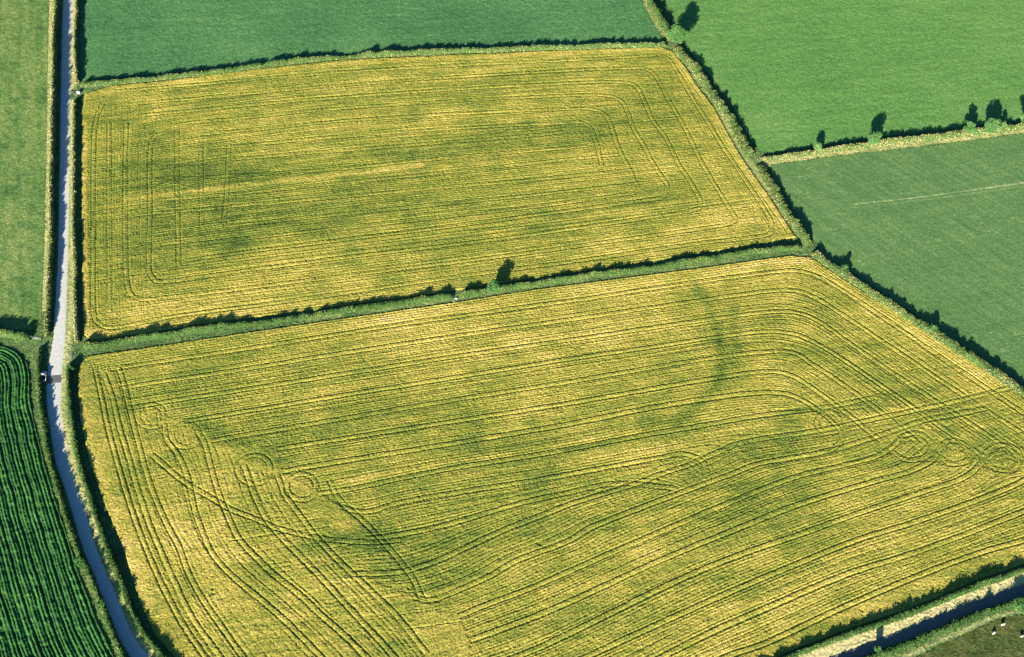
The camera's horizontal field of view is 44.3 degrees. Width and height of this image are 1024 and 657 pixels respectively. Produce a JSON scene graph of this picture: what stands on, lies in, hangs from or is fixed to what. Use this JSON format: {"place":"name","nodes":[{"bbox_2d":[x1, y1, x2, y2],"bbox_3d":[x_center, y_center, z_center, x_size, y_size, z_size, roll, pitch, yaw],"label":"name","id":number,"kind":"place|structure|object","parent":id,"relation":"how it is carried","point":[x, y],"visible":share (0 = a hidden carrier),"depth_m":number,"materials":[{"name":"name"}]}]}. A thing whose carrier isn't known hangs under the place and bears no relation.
{"place":"outdoors","nodes":[
{"label":"outdoors","id":0,"kind":"place"},
{"bbox_2d":[0,0,48,330],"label":"pasture","id":1,"kind":"structure","parent":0,"point":[24,25],"depth_m":526.66,"materials":[{"name":"green plant"}]},
{"bbox_2d":[0,346,113,656],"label":"row crop field","id":2,"kind":"structure","parent":0,"point":[46,610],"depth_m":411.69,"materials":[{"name":"green plant"}]},
{"bbox_2d":[46,0,147,656],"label":"lane","id":3,"kind":"structure","parent":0,"point":[131,645],"depth_m":458.34,"materials":[{"name":"grey asphalt"}]},
{"bbox_2d":[47,375,61,383],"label":"road patch","id":4,"kind":"object","parent":3,"relation":"on","point":[54,379],"visible":1,"depth_m":456.36,"materials":[{"name":"grey asphalt"}]},
{"bbox_2d":[79,0,662,79],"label":"grass field","id":5,"kind":"structure","parent":0,"point":[122,38],"depth_m":578.66,"materials":[{"name":"green plant"}]},
{"bbox_2d":[81,47,794,340],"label":"barley field","id":6,"kind":"structure","parent":0,"point":[246,194],"depth_m":517.37,"materials":[{"name":"yellow plant"}]},
{"bbox_2d":[0,0,1023,656],"bbox_3d":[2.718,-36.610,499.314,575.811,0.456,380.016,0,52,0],"label":"verge","id":7,"kind":"structure","parent":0,"point":[28,350],"depth_m":472.44,"materials":[{"name":"green plant"}]},
{"bbox_2d":[0,329,31,341],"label":"hedge","id":8,"kind":"object","parent":7,"relation":"on","point":[12,334],"visible":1,"depth_m":466.48,"materials":[{"name":"green plant"}]},
{"bbox_2d":[41,371,46,381],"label":"pickup truck","id":9,"kind":"object","parent":7,"relation":"on","point":[44,375],"visible":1,"depth_m":456.19,"materials":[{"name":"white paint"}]},
{"bbox_2d":[43,0,59,336],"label":"hedge","id":10,"kind":"object","parent":7,"relation":"on","point":[51,185],"visible":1,"depth_m":518.91,"materials":[{"name":"green plant"}]},
{"bbox_2d":[68,364,75,370],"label":"shrub","id":11,"kind":"object","parent":7,"relation":"on","point":[72,367],"visible":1,"depth_m":457.29,"materials":[{"name":"green plant"}]},
{"bbox_2d":[70,99,79,343],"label":"hedge","id":12,"kind":"object","parent":7,"relation":"on","point":[75,274],"visible":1,"depth_m":501.33,"materials":[{"name":"green plant"}]},
{"bbox_2d":[72,0,79,84],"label":"hedge","id":13,"kind":"object","parent":7,"relation":"on","point":[75,40],"visible":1,"depth_m":570.31,"materials":[{"name":"green plant"}]},
{"bbox_2d":[74,556,81,566],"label":"shrub","id":14,"kind":"object","parent":7,"relation":"on","point":[77,560],"visible":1,"depth_m":408.57,"materials":[{"name":"green plant"}]},
{"bbox_2d":[35,348,127,656],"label":"hedge","id":15,"kind":"object","parent":7,"relation":"on","point":[93,584],"visible":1,"depth_m":421.01,"materials":[{"name":"green plant"}]},
{"bbox_2d":[96,599,105,609],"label":"shrub","id":16,"kind":"object","parent":7,"relation":"on","point":[102,603],"visible":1,"depth_m":399.10,"materials":[{"name":"green plant"}]},
{"bbox_2d":[66,364,166,656],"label":"hedge","id":17,"kind":"object","parent":7,"relation":"on","point":[113,561],"visible":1,"depth_m":418.94,"materials":[{"name":"green plant"}]},
{"bbox_2d":[80,293,453,348],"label":"hedge","id":18,"kind":"object","parent":7,"relation":"on","point":[216,327],"visible":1,"depth_m":471.04,"materials":[{"name":"green plant"}]},
{"bbox_2d":[79,41,666,86],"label":"hedge","id":19,"kind":"object","parent":7,"relation":"on","point":[366,54],"visible":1,"depth_m":565.30,"materials":[{"name":"green plant"}]},
{"bbox_2d":[488,279,500,293],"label":"tree","id":20,"kind":"object","parent":7,"relation":"on","point":[494,286],"visible":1,"depth_m":477.17,"materials":[{"name":"green plant"}]},
{"bbox_2d":[460,244,801,297],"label":"hedge","id":21,"kind":"object","parent":7,"relation":"on","point":[594,274],"visible":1,"depth_m":486.82,"materials":[{"name":"green plant"}]},
{"bbox_2d":[644,0,671,40],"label":"hedge","id":22,"kind":"object","parent":7,"relation":"on","point":[660,20],"visible":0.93,"depth_m":579.57,"materials":[{"name":"green plant"}]},
{"bbox_2d":[667,22,688,45],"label":"tree","id":23,"kind":"object","parent":7,"relation":"on","point":[677,34],"visible":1,"depth_m":564.93,"materials":[{"name":"green plant"}]},
{"bbox_2d":[673,46,754,156],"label":"hedge","id":24,"kind":"object","parent":7,"relation":"on","point":[722,107],"visible":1,"depth_m":545.30,"materials":[{"name":"green plant"}]},
{"bbox_2d":[755,164,812,246],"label":"hedge","id":25,"kind":"object","parent":7,"relation":"on","point":[794,222],"visible":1,"depth_m":506.55,"materials":[{"name":"green plant"}]},
{"bbox_2d":[813,142,822,151],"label":"shrub","id":26,"kind":"object","parent":7,"relation":"on","point":[818,146],"visible":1,"depth_m":525.73,"materials":[{"name":"green plant"}]},
{"bbox_2d":[840,264,848,270],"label":"shrub","id":27,"kind":"object","parent":7,"relation":"on","point":[845,266],"visible":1,"depth_m":485.62,"materials":[{"name":"green plant"}]},
{"bbox_2d":[867,132,881,144],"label":"tree","id":28,"kind":"object","parent":7,"relation":"on","point":[873,138],"visible":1,"depth_m":526.11,"materials":[{"name":"green plant"}]},
{"bbox_2d":[874,645,881,652],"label":"shrub","id":29,"kind":"object","parent":7,"relation":"on","point":[877,648],"visible":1,"depth_m":389.93,"materials":[{"name":"green plant"}]},
{"bbox_2d":[760,122,1023,161],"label":"hedge","id":30,"kind":"object","parent":7,"relation":"on","point":[920,138],"visible":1,"depth_m":530.50,"materials":[{"name":"green plant"}]},
{"bbox_2d":[783,567,1023,656],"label":"hedge","id":31,"kind":"object","parent":7,"relation":"on","point":[901,616],"visible":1,"depth_m":398.23,"materials":[{"name":"green plant"}]},
{"bbox_2d":[810,250,1023,396],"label":"hedge","id":32,"kind":"object","parent":7,"relation":"on","point":[970,355],"visible":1,"depth_m":469.53,"materials":[{"name":"green plant"}]},
{"bbox_2d":[929,324,938,330],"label":"shrub","id":33,"kind":"object","parent":7,"relation":"on","point":[934,326],"visible":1,"depth_m":467.50,"materials":[{"name":"green plant"}]},
{"bbox_2d":[865,596,1023,656],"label":"hedge","id":34,"kind":"object","parent":7,"relation":"on","point":[972,617],"visible":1,"depth_m":395.08,"materials":[{"name":"green plant"}]},
{"bbox_2d":[902,611,1020,656],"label":"wire fence","id":35,"kind":"object","parent":7,"relation":"on","point":[959,631],"visible":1,"depth_m":395.26,"materials":[{"name":"brown metal"}]},
{"bbox_2d":[963,121,976,133],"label":"tree","id":36,"kind":"object","parent":7,"relation":"on","point":[970,128],"visible":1,"depth_m":530.64,"materials":[{"name":"green plant"}]},
{"bbox_2d":[984,118,1001,133],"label":"tree","id":37,"kind":"object","parent":7,"relation":"on","point":[992,125],"visible":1,"depth_m":531.20,"materials":[{"name":"green plant"}]},
{"bbox_2d":[1013,596,1023,612],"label":"shrub","id":38,"kind":"object","parent":7,"relation":"on","point":[1019,606],"visible":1,"depth_m":398.91,"materials":[{"name":"green plant"}]},
{"bbox_2d":[1019,113,1023,125],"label":"tree","id":39,"kind":"object","parent":7,"relation":"on","point":[1021,116],"visible":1,"depth_m":532.82,"materials":[{"name":"green plant"}]},
{"bbox_2d":[78,256,1023,656],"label":"barley field","id":40,"kind":"structure","parent":0,"point":[770,456],"depth_m":431.78,"materials":[{"name":"yellow plant"}]},
{"bbox_2d":[664,0,1023,151],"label":"grass field","id":41,"kind":"structure","parent":0,"point":[788,74],"depth_m":563.99,"materials":[{"name":"green plant"}]},
{"bbox_2d":[770,133,1023,385],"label":"mown field","id":42,"kind":"structure","parent":0,"point":[932,234],"depth_m":502.68,"materials":[{"name":"green plant"}]},
{"bbox_2d":[830,584,1023,656],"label":"track","id":43,"kind":"structure","parent":0,"point":[914,630],"depth_m":397.93,"materials":[{"name":"gravel"},{"name":"dirt"}]},
{"bbox_2d":[919,615,1023,656],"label":"sheep pasture","id":44,"kind":"structure","parent":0,"point":[1006,640],"depth_m":393.64,"materials":[{"name":"green plant"}]}
]}

